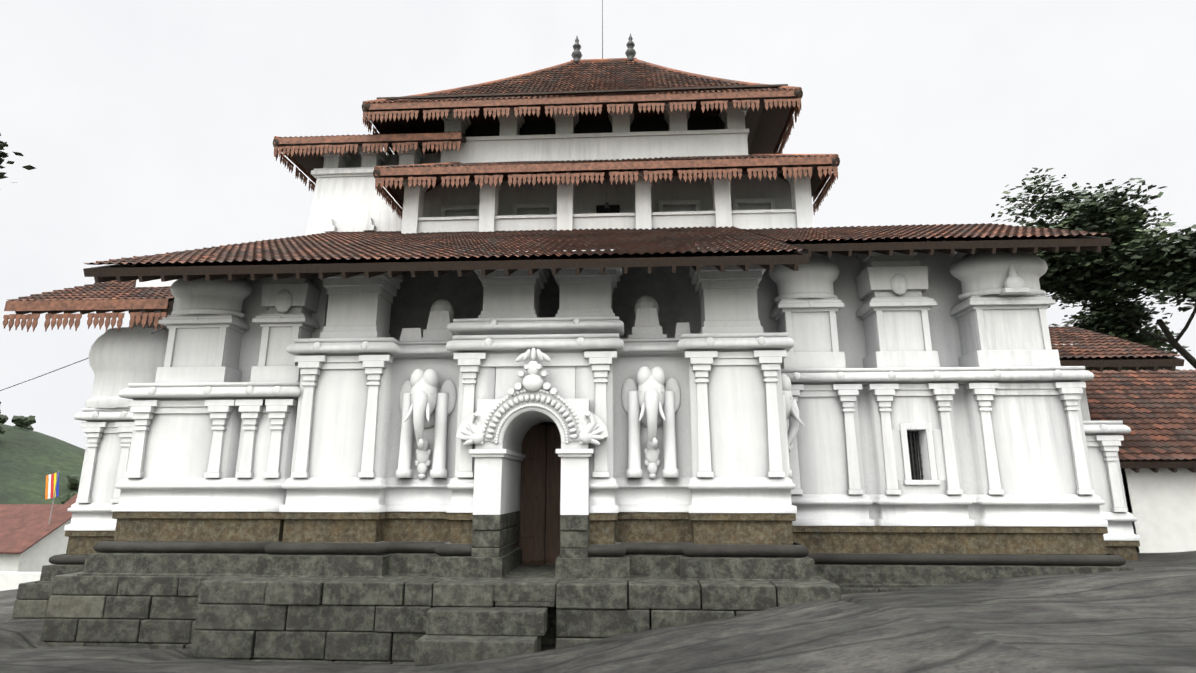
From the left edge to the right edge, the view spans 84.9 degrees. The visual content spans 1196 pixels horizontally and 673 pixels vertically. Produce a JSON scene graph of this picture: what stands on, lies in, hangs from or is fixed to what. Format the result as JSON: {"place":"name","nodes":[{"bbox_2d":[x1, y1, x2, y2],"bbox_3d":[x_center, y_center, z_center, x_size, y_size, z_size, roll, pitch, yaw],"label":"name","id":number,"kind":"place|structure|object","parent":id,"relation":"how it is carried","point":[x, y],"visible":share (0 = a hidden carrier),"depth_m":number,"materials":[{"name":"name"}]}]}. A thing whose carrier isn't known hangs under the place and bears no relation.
{"place":"outdoors","nodes":[
{"label":"outdoors","id":0,"kind":"place"},
{"bbox_2d":[0,134,35,189],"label":"tree leaves","id":1,"kind":"object","parent":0,"point":[5,155],"visible":1,"depth_m":31.85,"materials":[{"name":"green plant"}]},
{"bbox_2d":[49,470,58,523],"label":"flag pole","id":2,"kind":"object","parent":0,"point":[53,497],"visible":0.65,"depth_m":43.35,"materials":[{"name":"grey metal"}]},
{"bbox_2d":[45,472,58,499],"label":"buddhist flag","id":3,"kind":"object","parent":2,"relation":"attached to","point":[49,483],"visible":0.96,"depth_m":43.57,"materials":[{"name":"multicoloured fabric"}]},
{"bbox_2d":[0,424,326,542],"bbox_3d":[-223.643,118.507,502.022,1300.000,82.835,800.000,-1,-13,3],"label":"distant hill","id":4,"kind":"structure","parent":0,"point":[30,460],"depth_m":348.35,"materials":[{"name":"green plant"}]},
{"bbox_2d":[0,401,80,503],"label":"bushes","id":5,"kind":"object","parent":4,"relation":"on","point":[21,422],"visible":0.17,"depth_m":382.87,"materials":[{"name":"green plant"}]},
{"bbox_2d":[389,266,700,340],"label":"dark wall openings","id":6,"kind":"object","parent":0,"point":[675,296],"depth_m":14.97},
{"bbox_2d":[0,541,1195,672],"bbox_3d":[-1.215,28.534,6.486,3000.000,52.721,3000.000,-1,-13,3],"label":"rock outcrop","id":7,"kind":"object","parent":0,"point":[1140,617],"visible":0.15,"depth_m":8.09,"materials":[{"name":"grey stone"}]},
{"bbox_2d":[0,519,70,590],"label":"white village walls","id":8,"kind":"structure","parent":7,"relation":"on","point":[16,570],"depth_m":41.19,"materials":[{"name":"white paint"}]},
{"bbox_2d":[0,493,77,553],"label":"tiled village roofs","id":9,"kind":"structure","parent":8,"relation":"on","point":[24,527],"depth_m":43.19,"materials":[{"name":"red tile"}]},
{"bbox_2d":[10,511,911,666],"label":"temple platform blocks","id":10,"kind":"structure","parent":7,"relation":"on","point":[393,619],"depth_m":11.14,"materials":[{"name":"grey stone"}]},
{"bbox_2d":[35,547,1132,643],"bbox_3d":[-0.135,6.642,14.798,26.000,3.872,7.460,-1,-13,3],"label":"stone foundation","id":11,"kind":"object","parent":7,"relation":"on","point":[627,567],"visible":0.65,"depth_m":12.09,"materials":[{"name":"grey stone"}]},
{"bbox_2d":[49,539,1125,565],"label":"stone base molding","id":12,"kind":"structure","parent":11,"relation":"on","point":[624,548],"depth_m":12.38,"materials":[{"name":"grey stone"}]},
{"bbox_2d":[65,511,1139,559],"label":"stone plinth","id":13,"kind":"structure","parent":11,"relation":"on","point":[680,527],"depth_m":12.65,"materials":[{"name":"stone"}]},
{"bbox_2d":[64,316,1140,540],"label":"temple walls and mouldings","id":14,"kind":"structure","parent":13,"relation":"on","point":[1035,460],"depth_m":13.05,"materials":[{"name":"white paint"}]},
{"bbox_2d":[395,369,456,478],"bbox_3d":[-3.456,1.694,12.854,1.195,2.152,0.742,-1,-13,3],"label":"elephant","id":15,"kind":"object","parent":14,"relation":"attached to","point":[426,401],"visible":1,"depth_m":12.84},
{"bbox_2d":[469,366,593,514],"bbox_3d":[-1.155,2.081,13.646,2.300,3.049,3.050,-1,-13,3],"label":"entrance archway","id":16,"kind":"object","parent":14,"relation":"attached to","point":[497,480],"visible":0.62,"depth_m":12.22,"materials":[{"name":"white paint"}]},
{"bbox_2d":[456,348,608,445],"bbox_3d":[-1.236,1.123,12.370,2.860,1.853,0.290,-1,-13,3],"label":"carved arch ornament","id":17,"kind":"object","parent":16,"relation":"attached to","point":[573,421],"visible":1,"depth_m":12.28,"materials":[{"name":"white paint"}]},
{"bbox_2d":[519,425,560,564],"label":"doorway leaves","id":18,"kind":"object","parent":16,"relation":"in","point":[537,496],"visible":0.79,"depth_m":14.02,"materials":[{"name":"brown wood"}]},
{"bbox_2d":[76,101,1127,511],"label":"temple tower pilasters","id":19,"kind":"object","parent":14,"relation":"on","point":[902,311],"depth_m":14.66,"materials":[{"name":"white paint"}]},
{"bbox_2d":[15,62,1195,472],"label":"roof eaves","id":20,"kind":"object","parent":19,"relation":"on","point":[763,126],"visible":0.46,"depth_m":14.20,"materials":[{"name":"brown wood"}]},
{"bbox_2d":[3,89,837,331],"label":"temple eave valances","id":21,"kind":"object","parent":20,"relation":"attached to","point":[94,304],"visible":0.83,"depth_m":20.63,"materials":[{"name":"brown wood"}]},
{"bbox_2d":[7,58,1195,459],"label":"temple roof tiles","id":22,"kind":"object","parent":20,"relation":"on","point":[1155,412],"visible":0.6,"depth_m":17.32,"materials":[{"name":"brown tile"}]},
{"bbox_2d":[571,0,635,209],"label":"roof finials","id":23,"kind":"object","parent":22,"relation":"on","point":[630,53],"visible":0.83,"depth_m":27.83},
{"bbox_2d":[621,366,680,478],"bbox_3d":[1.037,1.639,12.611,1.195,2.152,0.742,-1,-13,3],"label":"elephant","id":24,"kind":"object","parent":14,"relation":"attached to","point":[651,402],"visible":1,"depth_m":12.60},
{"bbox_2d":[781,374,804,477],"bbox_3d":[3.856,1.863,13.590,0.742,2.152,1.195,-1,-13,3],"label":"elephant","id":25,"kind":"object","parent":14,"relation":"attached to","point":[791,410],"visible":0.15,"depth_m":13.48,"materials":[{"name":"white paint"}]},
{"bbox_2d":[907,431,923,479],"bbox_3d":[6.891,2.603,14.339,0.400,1.060,0.025,-1,-13,3],"label":"window grille","id":26,"kind":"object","parent":14,"relation":"in","point":[915,455],"depth_m":14.32,"materials":[{"name":"brown metal"}]},
{"bbox_2d":[472,116,920,544],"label":"dark openings","id":27,"kind":"object","parent":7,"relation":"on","point":[605,126],"visible":0.1,"depth_m":24.29,"materials":[{"name":"black"}]},
{"bbox_2d":[0,327,166,390],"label":"overhead wire","id":28,"kind":"object","parent":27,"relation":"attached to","point":[62,367],"visible":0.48,"depth_m":17.66,"materials":[{"name":"brown metal"}]},
{"bbox_2d":[1053,192,1195,370],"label":"tree branches","id":29,"kind":"object","parent":7,"relation":"on","point":[1180,349],"visible":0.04,"depth_m":40.76,"materials":[{"name":"brown plant"}]},
{"bbox_2d":[991,168,1195,370],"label":"tree foliage","id":30,"kind":"object","parent":29,"relation":"attached to","point":[1166,266],"visible":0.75,"depth_m":41.05,"materials":[{"name":"green plant"}]},
{"bbox_2d":[1121,468,1195,552],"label":"outbuilding wall","id":31,"kind":"structure","parent":7,"relation":"on","point":[1161,505],"depth_m":16.31,"materials":[{"name":"white paint"}]},
{"bbox_2d":[0,0,1195,448],"label":"sky","id":32,"kind":"structure","parent":0,"point":[146,127],"materials":[{"name":"white"}]}
]}

